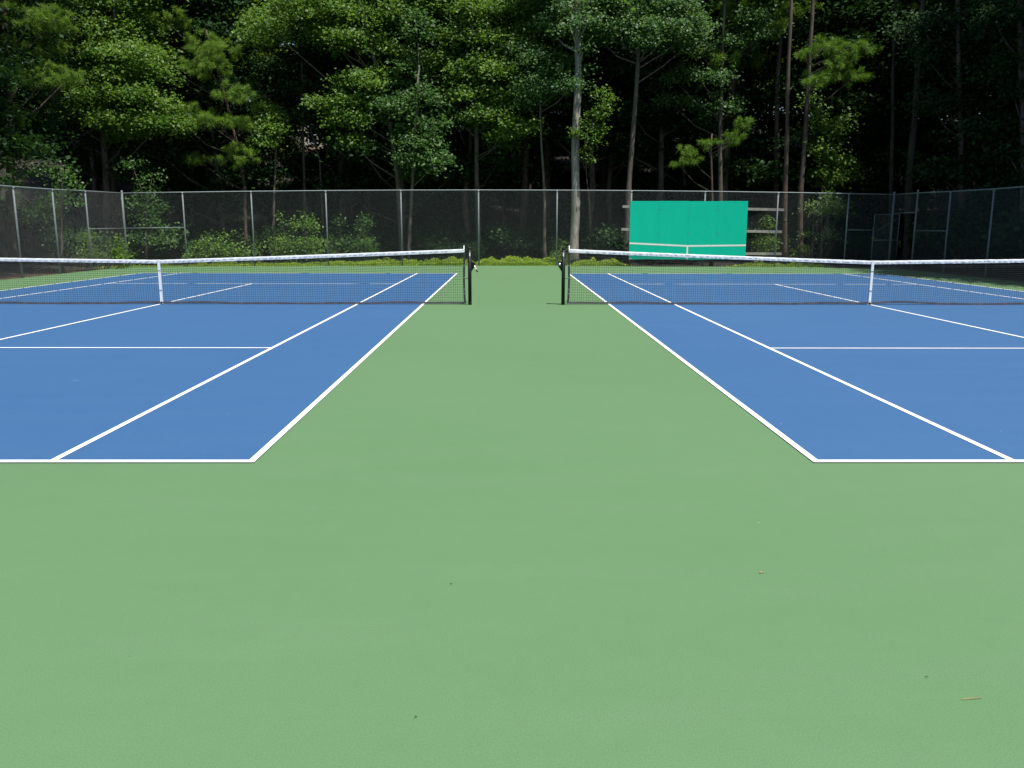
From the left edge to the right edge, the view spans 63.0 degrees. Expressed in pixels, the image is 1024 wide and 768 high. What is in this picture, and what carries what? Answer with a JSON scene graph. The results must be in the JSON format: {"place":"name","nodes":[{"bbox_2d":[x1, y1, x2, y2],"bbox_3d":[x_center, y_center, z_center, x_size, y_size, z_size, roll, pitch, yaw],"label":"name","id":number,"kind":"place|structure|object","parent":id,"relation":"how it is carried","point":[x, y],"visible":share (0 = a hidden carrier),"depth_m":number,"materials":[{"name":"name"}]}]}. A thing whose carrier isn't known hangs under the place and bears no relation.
{"place":"outdoors","nodes":[
{"label":"outdoors","id":0,"kind":"place"},
{"bbox_2d":[0,265,1023,767],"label":"court surface","id":1,"kind":"object","parent":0,"point":[600,517],"visible":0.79,"depth_m":3.81,"materials":[{"name":"green plastic"}]},
{"bbox_2d":[0,273,454,462],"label":"playing area","id":2,"kind":"object","parent":1,"relation":"on","point":[55,402],"visible":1,"depth_m":10.16,"materials":[{"name":"blue plastic"}]},
{"bbox_2d":[0,273,456,461],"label":"court markings","id":3,"kind":"object","parent":2,"relation":"on","point":[259,453],"visible":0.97,"depth_m":8.06,"materials":[{"name":"paint"}]},
{"bbox_2d":[465,247,477,304],"bbox_3d":[-0.827,-2.207,17.297,0.273,1.229,0.100,2,11,11],"label":"net post","id":4,"kind":"object","parent":1,"relation":"on","point":[471,265],"visible":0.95,"depth_m":17.25,"materials":[{"name":"black metal"}]},
{"bbox_2d":[0,249,467,303],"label":"tennis net","id":5,"kind":"object","parent":4,"relation":"attached to","point":[332,257],"visible":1,"depth_m":17.25,"materials":[{"name":"black fabric"}]},
{"bbox_2d":[558,247,567,304],"bbox_3d":[1.046,-2.205,17.300,0.207,1.229,0.100,0,11,0],"label":"net post","id":6,"kind":"object","parent":1,"relation":"on","point":[561,265],"visible":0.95,"depth_m":17.27,"materials":[{"name":"black metal"}]},
{"bbox_2d":[565,246,1023,304],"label":"tennis net","id":7,"kind":"object","parent":6,"relation":"attached to","point":[792,260],"visible":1,"depth_m":17.32,"materials":[{"name":"black fabric"}]},
{"bbox_2d":[570,273,1023,462],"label":"playing area","id":8,"kind":"object","parent":1,"relation":"on","point":[965,380],"visible":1,"depth_m":10.52,"materials":[{"name":"blue plastic"}]},
{"bbox_2d":[570,273,1023,461],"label":"court markings","id":9,"kind":"object","parent":8,"relation":"on","point":[789,440],"visible":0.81,"depth_m":7.60,"materials":[{"name":"paint"}]},
{"bbox_2d":[0,110,1023,281],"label":"ground","id":10,"kind":"structure","parent":0,"point":[498,211],"depth_m":45.93,"materials":[{"name":"green plant"}]},
{"bbox_2d":[0,33,80,214],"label":"broadleaf tree","id":11,"kind":"object","parent":10,"relation":"on","point":[28,147],"visible":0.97,"depth_m":28.11,"materials":[{"name":"green plant"}]},
{"bbox_2d":[3,196,78,251],"bbox_3d":[-22.642,-7.341,38.647,4.363,2.670,4.564,5,12,24],"label":"undergrowth bush","id":12,"kind":"object","parent":10,"relation":"on","point":[45,224],"visible":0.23,"depth_m":38.45,"materials":[{"name":"green plant"}]},
{"bbox_2d":[0,0,87,264],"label":"pine tree","id":13,"kind":"object","parent":10,"relation":"on","point":[37,14],"visible":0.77,"depth_m":30.98,"materials":[{"name":"green plant"}]},
{"bbox_2d":[0,0,87,134],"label":"broadleaf tree","id":14,"kind":"object","parent":10,"relation":"on","point":[18,57],"visible":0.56,"depth_m":30.37,"materials":[{"name":"green plant"}]},
{"bbox_2d":[0,139,92,273],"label":"understory tree","id":15,"kind":"object","parent":10,"relation":"on","point":[64,176],"visible":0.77,"depth_m":29.41,"materials":[{"name":"green plant"}]},
{"bbox_2d":[0,0,104,257],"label":"broadleaf tree","id":16,"kind":"object","parent":10,"relation":"on","point":[51,128],"visible":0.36,"depth_m":34.04,"materials":[{"name":"green plant"}]},
{"bbox_2d":[0,185,128,278],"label":"chain link fence","id":17,"kind":"object","parent":10,"relation":"on","point":[54,223],"visible":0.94,"depth_m":28.13,"materials":[{"name":"metal"}]},
{"bbox_2d":[46,226,124,266],"bbox_3d":[-17.415,-5.663,34.515,3.188,1.865,3.047,3,11,13],"label":"undergrowth bush","id":18,"kind":"object","parent":10,"relation":"on","point":[81,244],"visible":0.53,"depth_m":34.06,"materials":[{"name":"green plant"}]},
{"bbox_2d":[55,154,129,196],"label":"undergrowth bush","id":19,"kind":"object","parent":10,"relation":"on","point":[85,168],"visible":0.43,"depth_m":49.62,"materials":[{"name":"green plant"}]},
{"bbox_2d":[26,2,170,238],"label":"broadleaf tree","id":20,"kind":"object","parent":10,"relation":"on","point":[80,150],"visible":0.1,"depth_m":40.35,"materials":[{"name":"green plant"}]},
{"bbox_2d":[64,227,134,269],"bbox_3d":[-15.750,-5.166,32.047,2.559,1.720,2.180,0,11,0],"label":"leafy shrub","id":21,"kind":"object","parent":10,"relation":"on","point":[104,256],"visible":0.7,"depth_m":32.00,"materials":[{"name":"green plant"}]},
{"bbox_2d":[84,210,151,238],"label":"undergrowth bush","id":22,"kind":"object","parent":10,"relation":"on","point":[127,220],"visible":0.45,"depth_m":41.86,"materials":[{"name":"green plant"}]},
{"bbox_2d":[30,0,206,257],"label":"maple tree","id":23,"kind":"object","parent":10,"relation":"on","point":[97,97],"visible":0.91,"depth_m":35.43,"materials":[{"name":"green plant"}]},
{"bbox_2d":[85,155,191,264],"bbox_3d":[-16.110,-7.387,36.000,4.285,4.709,3.861,0,11,0],"label":"understory tree","id":24,"kind":"object","parent":10,"relation":"on","point":[148,202],"visible":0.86,"depth_m":35.43,"materials":[{"name":"green plant"}]},
{"bbox_2d":[111,0,282,231],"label":"broadleaf tree","id":25,"kind":"object","parent":10,"relation":"on","point":[191,146],"visible":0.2,"depth_m":40.01,"materials":[{"name":"green plant"}]},
{"bbox_2d":[135,3,260,262],"bbox_3d":[-13.793,-10.922,36.653,5.705,11.399,3.208,4,11,22],"label":"pine tree","id":26,"kind":"object","parent":10,"relation":"on","point":[199,63],"visible":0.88,"depth_m":36.33,"materials":[{"name":"green plant"}]},
{"bbox_2d":[176,224,243,262],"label":"undergrowth bush","id":27,"kind":"object","parent":10,"relation":"on","point":[199,238],"visible":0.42,"depth_m":38.20,"materials":[{"name":"green plant"}]},
{"bbox_2d":[108,0,314,253],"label":"broadleaf tree","id":28,"kind":"object","parent":10,"relation":"on","point":[221,7],"visible":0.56,"depth_m":38.82,"materials":[{"name":"green plant"}]},
{"bbox_2d":[181,228,269,264],"bbox_3d":[-12.286,-5.817,35.701,3.753,1.658,1.785,0,11,0],"label":"leafy shrub","id":29,"kind":"object","parent":10,"relation":"on","point":[212,255],"visible":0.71,"depth_m":35.57,"materials":[{"name":"green plant"}]},
{"bbox_2d":[173,0,283,218],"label":"broadleaf tree","id":30,"kind":"object","parent":10,"relation":"on","point":[242,78],"visible":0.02,"depth_m":46.64,"materials":[{"name":"green plant"}]},
{"bbox_2d":[239,91,296,261],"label":"broadleaf tree","id":31,"kind":"object","parent":10,"relation":"on","point":[267,128],"visible":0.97,"depth_m":37.40,"materials":[{"name":"green plant"}]},
{"bbox_2d":[237,0,303,216],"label":"pine tree","id":32,"kind":"object","parent":10,"relation":"on","point":[255,77],"visible":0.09,"depth_m":46.69,"materials":[{"name":"green plant"}]},
{"bbox_2d":[240,220,305,261],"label":"undergrowth bush","id":33,"kind":"object","parent":10,"relation":"on","point":[263,236],"visible":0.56,"depth_m":38.48,"materials":[{"name":"green plant"}]},
{"bbox_2d":[260,77,324,253],"bbox_3d":[-10.695,-10.279,40.144,2.220,8.561,4.867,-6,12,-29],"label":"slim tree","id":34,"kind":"object","parent":10,"relation":"on","point":[275,92],"visible":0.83,"depth_m":39.05,"materials":[{"name":"green plant"}]},
{"bbox_2d":[264,210,331,263],"bbox_3d":[-9.235,-6.311,35.884,3.149,2.572,2.227,0,11,0],"label":"leafy shrub","id":35,"kind":"object","parent":10,"relation":"on","point":[301,247],"visible":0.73,"depth_m":35.77,"materials":[{"name":"green plant"}]},
{"bbox_2d":[278,39,334,254],"bbox_3d":[-9.829,-11.265,40.585,2.757,10.234,3.522,-2,11,-11],"label":"slim tree","id":36,"kind":"object","parent":10,"relation":"on","point":[303,68],"visible":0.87,"depth_m":39.27,"materials":[{"name":"green plant"}]},
{"bbox_2d":[281,206,348,237],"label":"undergrowth bush","id":37,"kind":"object","parent":10,"relation":"on","point":[319,216],"visible":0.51,"depth_m":42.66,"materials":[{"name":"green plant"}]},
{"bbox_2d":[275,177,359,227],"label":"undergrowth bush","id":38,"kind":"object","parent":10,"relation":"on","point":[294,194],"visible":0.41,"depth_m":44.76,"materials":[{"name":"green plant"}]},
{"bbox_2d":[222,0,432,259],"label":"broadleaf tree","id":39,"kind":"object","parent":10,"relation":"on","point":[338,29],"visible":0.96,"depth_m":35.97,"materials":[{"name":"green plant"}]},
{"bbox_2d":[246,2,419,228],"bbox_3d":[-8.411,-15.921,41.004,8.958,18.693,9.055,-4,11,-21],"label":"broadleaf tree","id":40,"kind":"object","parent":10,"relation":"on","point":[299,113],"visible":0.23,"depth_m":39.43,"materials":[{"name":"green plant"}]},
{"bbox_2d":[305,221,374,259],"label":"undergrowth bush","id":41,"kind":"object","parent":10,"relation":"on","point":[338,235],"visible":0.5,"depth_m":37.70,"materials":[{"name":"green plant"}]},
{"bbox_2d":[266,5,430,223],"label":"broadleaf tree","id":42,"kind":"object","parent":10,"relation":"on","point":[311,163],"visible":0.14,"depth_m":40.81,"materials":[{"name":"green plant"}]},
{"bbox_2d":[316,211,384,261],"bbox_3d":[-6.972,-6.327,36.503,2.951,2.377,2.092,0,11,0],"label":"leafy shrub","id":43,"kind":"object","parent":10,"relation":"on","point":[365,241],"visible":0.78,"depth_m":36.33,"materials":[{"name":"green plant"}]},
{"bbox_2d":[353,186,406,224],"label":"undergrowth bush","id":44,"kind":"object","parent":10,"relation":"on","point":[376,206],"visible":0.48,"depth_m":45.48,"materials":[{"name":"green plant"}]},
{"bbox_2d":[301,0,498,243],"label":"broadleaf tree","id":45,"kind":"object","parent":10,"relation":"on","point":[370,151],"visible":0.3,"depth_m":39.02,"materials":[{"name":"green plant"}]},
{"bbox_2d":[367,1,463,259],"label":"broadleaf tree","id":46,"kind":"object","parent":10,"relation":"on","point":[422,125],"visible":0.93,"depth_m":35.80,"materials":[{"name":"green plant"}]},
{"bbox_2d":[387,218,446,244],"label":"undergrowth bush","id":47,"kind":"object","parent":10,"relation":"on","point":[429,228],"visible":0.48,"depth_m":40.66,"materials":[{"name":"green plant"}]},
{"bbox_2d":[385,231,452,260],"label":"undergrowth bush","id":48,"kind":"object","parent":10,"relation":"on","point":[429,243],"visible":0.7,"depth_m":38.26,"materials":[{"name":"green plant"}]},
{"bbox_2d":[404,214,484,261],"bbox_3d":[-3.286,-6.656,38.436,4.068,2.270,1.725,0,11,0],"label":"leafy shrub","id":49,"kind":"object","parent":10,"relation":"on","point":[452,242],"visible":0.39,"depth_m":38.51,"materials":[{"name":"green plant"}]},
{"bbox_2d":[368,3,531,240],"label":"broadleaf tree","id":50,"kind":"object","parent":10,"relation":"on","point":[488,186],"visible":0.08,"depth_m":41.95,"materials":[{"name":"green plant"}]},
{"bbox_2d":[93,256,834,267],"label":"weeds","id":51,"kind":"object","parent":10,"relation":"on","point":[515,261],"visible":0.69,"depth_m":35.01,"materials":[{"name":"green plant"}]},
{"bbox_2d":[389,0,539,253],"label":"broadleaf tree","id":52,"kind":"object","parent":10,"relation":"on","point":[494,161],"visible":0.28,"depth_m":37.92,"materials":[{"name":"green plant"}]},
{"bbox_2d":[396,0,557,261],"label":"broadleaf tree","id":53,"kind":"object","parent":10,"relation":"on","point":[491,113],"visible":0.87,"depth_m":36.43,"materials":[{"name":"green plant"}]},
{"bbox_2d":[429,2,569,230],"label":"broadleaf tree","id":54,"kind":"object","parent":10,"relation":"on","point":[518,152],"visible":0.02,"depth_m":44.37,"materials":[{"name":"green plant"}]},
{"bbox_2d":[120,190,895,266],"bbox_3d":[-0.121,-6.298,33.993,30.592,3.208,1.632,0,11,0],"label":"chain link fence","id":55,"kind":"object","parent":10,"relation":"on","point":[478,255],"visible":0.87,"depth_m":34.15,"materials":[{"name":"metal"}]},
{"bbox_2d":[621,201,783,259],"bbox_3d":[7.761,-6.272,34.125,6.575,2.355,0.094,0,11,1],"label":"practice board","id":56,"kind":"object","parent":55,"relation":"attached to","point":[701,227],"visible":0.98,"depth_m":34.09,"materials":[{"name":"paint"}]},
{"bbox_2d":[476,220,548,259],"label":"undergrowth bush","id":57,"kind":"object","parent":10,"relation":"on","point":[502,240],"visible":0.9,"depth_m":38.08,"materials":[{"name":"green plant"}]},
{"bbox_2d":[442,0,584,226],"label":"broadleaf tree","id":58,"kind":"object","parent":10,"relation":"on","point":[535,169],"visible":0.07,"depth_m":43.69,"materials":[{"name":"green plant"}]},
{"bbox_2d":[488,187,550,218],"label":"undergrowth bush","id":59,"kind":"object","parent":10,"relation":"on","point":[509,201],"visible":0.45,"depth_m":46.83,"materials":[{"name":"green plant"}]},
{"bbox_2d":[487,0,571,250],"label":"pine tree","id":60,"kind":"object","parent":10,"relation":"on","point":[524,198],"visible":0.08,"depth_m":41.26,"materials":[{"name":"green plant"}]},
{"bbox_2d":[489,37,601,259],"bbox_3d":[1.377,-10.166,36.978,4.856,9.862,5.591,0,11,0],"label":"broadleaf tree","id":61,"kind":"object","parent":10,"relation":"on","point":[535,87],"visible":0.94,"depth_m":35.71,"materials":[{"name":"green plant"}]},
{"bbox_2d":[511,154,581,208],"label":"undergrowth bush","id":62,"kind":"object","parent":10,"relation":"on","point":[565,181],"visible":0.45,"depth_m":50.43,"materials":[{"name":"green plant"}]},
{"bbox_2d":[521,4,607,236],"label":"pine tree","id":63,"kind":"object","parent":10,"relation":"on","point":[546,172],"visible":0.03,"depth_m":42.93,"materials":[{"name":"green plant"}]},
{"bbox_2d":[539,206,600,236],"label":"undergrowth bush","id":64,"kind":"object","parent":10,"relation":"on","point":[564,221],"visible":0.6,"depth_m":42.88,"materials":[{"name":"green plant"}]},
{"bbox_2d":[516,0,633,264],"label":"tall tree","id":65,"kind":"object","parent":10,"relation":"on","point":[554,10],"visible":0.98,"depth_m":35.15,"materials":[{"name":"green plant"}]},
{"bbox_2d":[554,187,624,220],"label":"undergrowth bush","id":66,"kind":"object","parent":10,"relation":"on","point":[599,199],"visible":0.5,"depth_m":46.63,"materials":[{"name":"green plant"}]},
{"bbox_2d":[565,84,622,249],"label":"tree","id":67,"kind":"object","parent":10,"relation":"on","point":[591,128],"visible":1,"depth_m":35.27,"materials":[{"name":"green plant"}]},
{"bbox_2d":[497,0,698,249],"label":"broadleaf tree","id":68,"kind":"object","parent":10,"relation":"on","point":[556,131],"visible":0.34,"depth_m":39.98,"materials":[{"name":"green plant"}]},
{"bbox_2d":[579,221,628,261],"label":"undergrowth bush","id":69,"kind":"object","parent":10,"relation":"on","point":[611,240],"visible":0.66,"depth_m":37.83,"materials":[{"name":"green plant"}]},
{"bbox_2d":[537,4,679,226],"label":"broadleaf tree","id":70,"kind":"object","parent":10,"relation":"on","point":[610,159],"visible":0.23,"depth_m":41.32,"materials":[{"name":"green plant"}]},
{"bbox_2d":[555,0,726,263],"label":"broadleaf tree","id":71,"kind":"object","parent":10,"relation":"on","point":[665,20],"visible":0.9,"depth_m":35.52,"materials":[{"name":"green plant"}]},
{"bbox_2d":[579,0,770,200],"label":"broadleaf tree","id":72,"kind":"object","parent":10,"relation":"on","point":[623,109],"visible":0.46,"depth_m":39.80,"materials":[{"name":"green plant"}]},
{"bbox_2d":[607,0,766,200],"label":"broadleaf tree","id":73,"kind":"object","parent":10,"relation":"on","point":[651,180],"visible":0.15,"depth_m":42.54,"materials":[{"name":"green plant"}]},
{"bbox_2d":[637,14,773,193],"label":"broadleaf tree","id":74,"kind":"object","parent":10,"relation":"on","point":[747,157],"visible":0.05,"depth_m":45.92,"materials":[{"name":"green plant"}]},
{"bbox_2d":[668,115,756,265],"bbox_3d":[8.489,-8.245,35.996,3.682,6.469,1.415,0,11,0],"label":"pine tree","id":75,"kind":"object","parent":10,"relation":"on","point":[735,141],"visible":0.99,"depth_m":35.58,"materials":[{"name":"green plant"}]},
{"bbox_2d":[638,0,824,261],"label":"broadleaf tree","id":76,"kind":"object","parent":10,"relation":"on","point":[720,104],"visible":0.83,"depth_m":37.65,"materials":[{"name":"green plant"}]},
{"bbox_2d":[651,1,816,204],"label":"broadleaf tree","id":77,"kind":"object","parent":10,"relation":"on","point":[765,143],"visible":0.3,"depth_m":41.20,"materials":[{"name":"green plant"}]},
{"bbox_2d":[676,0,792,200],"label":"pine tree","id":78,"kind":"object","parent":10,"relation":"on","point":[713,63],"visible":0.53,"depth_m":38.76,"materials":[{"name":"green plant"}]},
{"bbox_2d":[699,0,824,263],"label":"pine tree","id":79,"kind":"object","parent":10,"relation":"on","point":[786,144],"visible":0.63,"depth_m":36.63,"materials":[{"name":"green plant"}]},
{"bbox_2d":[728,182,804,226],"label":"undergrowth bush","id":80,"kind":"object","parent":10,"relation":"on","point":[770,203],"visible":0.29,"depth_m":45.22,"materials":[{"name":"green plant"}]},
{"bbox_2d":[747,215,796,263],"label":"leafy shrub","id":81,"kind":"object","parent":10,"relation":"on","point":[771,243],"visible":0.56,"depth_m":37.26,"materials":[{"name":"green plant"}]},
{"bbox_2d":[743,0,819,256],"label":"pine tree","id":82,"kind":"object","parent":10,"relation":"on","point":[776,120],"visible":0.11,"depth_m":39.37,"materials":[{"name":"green plant"}]},
{"bbox_2d":[790,186,860,263],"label":"sapling","id":83,"kind":"object","parent":10,"relation":"on","point":[830,204],"visible":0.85,"depth_m":35.60,"materials":[{"name":"green plant"}]},
{"bbox_2d":[803,224,855,259],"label":"undergrowth bush","id":84,"kind":"object","parent":10,"relation":"on","point":[817,246],"visible":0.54,"depth_m":38.95,"materials":[{"name":"green plant"}]},
{"bbox_2d":[791,89,874,258],"bbox_3d":[14.279,-9.161,37.421,3.767,7.759,3.423,0,11,0],"label":"understory tree","id":85,"kind":"object","parent":10,"relation":"on","point":[820,171],"visible":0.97,"depth_m":36.63,"materials":[{"name":"green plant"}]},
{"bbox_2d":[731,0,941,256],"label":"broadleaf tree","id":86,"kind":"object","parent":10,"relation":"on","point":[845,99],"visible":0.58,"depth_m":38.27,"materials":[{"name":"green plant"}]},
{"bbox_2d":[793,0,883,263],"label":"pine tree","id":87,"kind":"object","parent":10,"relation":"on","point":[824,78],"visible":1,"depth_m":35.22,"materials":[{"name":"green plant"}]},
{"bbox_2d":[760,0,928,241],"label":"broadleaf tree","id":88,"kind":"object","parent":10,"relation":"on","point":[856,133],"visible":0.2,"depth_m":39.71,"materials":[{"name":"green plant"}]},
{"bbox_2d":[824,233,896,260],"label":"undergrowth bush","id":89,"kind":"object","parent":10,"relation":"on","point":[860,244],"visible":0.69,"depth_m":38.21,"materials":[{"name":"green plant"}]},
{"bbox_2d":[803,0,945,237],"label":"broadleaf tree","id":90,"kind":"object","parent":10,"relation":"on","point":[861,219],"visible":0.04,"depth_m":41.00,"materials":[{"name":"green plant"}]},
{"bbox_2d":[798,2,955,228],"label":"broadleaf tree","id":91,"kind":"object","parent":10,"relation":"on","point":[900,186],"visible":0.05,"depth_m":40.90,"materials":[{"name":"green plant"}]},
{"bbox_2d":[811,0,980,248],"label":"broadleaf tree","id":92,"kind":"object","parent":10,"relation":"on","point":[899,91],"visible":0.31,"depth_m":39.04,"materials":[{"name":"green plant"}]},
{"bbox_2d":[887,0,964,260],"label":"pine tree","id":93,"kind":"object","parent":10,"relation":"on","point":[891,169],"visible":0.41,"depth_m":37.09,"materials":[{"name":"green plant"}]},
{"bbox_2d":[900,0,984,265],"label":"pine tree","id":94,"kind":"object","parent":10,"relation":"on","point":[907,251],"visible":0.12,"depth_m":36.33,"materials":[{"name":"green plant"}]},
{"bbox_2d":[874,0,1019,268],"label":"broadleaf tree","id":95,"kind":"object","parent":10,"relation":"on","point":[939,103],"visible":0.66,"depth_m":32.91,"materials":[{"name":"green plant"}]},
{"bbox_2d":[896,0,1018,259],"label":"broadleaf tree","id":96,"kind":"object","parent":10,"relation":"on","point":[937,135],"visible":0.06,"depth_m":36.57,"materials":[{"name":"green plant"}]},
{"bbox_2d":[892,186,1023,280],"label":"chain link fence","id":97,"kind":"object","parent":10,"relation":"on","point":[948,220],"visible":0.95,"depth_m":28.05,"materials":[{"name":"metal"}]},
{"bbox_2d":[898,199,1019,270],"bbox_3d":[17.908,-5.877,32.847,5.136,3.143,5.373,2,11,11],"label":"undergrowth bush","id":98,"kind":"object","parent":10,"relation":"on","point":[962,227],"visible":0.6,"depth_m":32.25,"materials":[{"name":"green plant"}]},
{"bbox_2d":[903,0,1023,218],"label":"broadleaf tree","id":99,"kind":"object","parent":10,"relation":"on","point":[993,127],"visible":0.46,"depth_m":31.70,"materials":[{"name":"green plant"}]},
{"bbox_2d":[952,0,1023,272],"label":"broadleaf tree","id":100,"kind":"object","parent":10,"relation":"on","point":[995,11],"visible":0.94,"depth_m":29.25,"materials":[{"name":"green plant"}]},
{"bbox_2d":[974,234,1023,276],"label":"leafy shrub","id":101,"kind":"object","parent":10,"relation":"on","point":[1005,264],"visible":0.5,"depth_m":28.52,"materials":[{"name":"green plant"}]},
{"bbox_2d":[981,205,1023,248],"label":"undergrowth bush","id":102,"kind":"object","parent":10,"relation":"on","point":[1011,220],"visible":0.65,"depth_m":27.79,"materials":[{"name":"green plant"}]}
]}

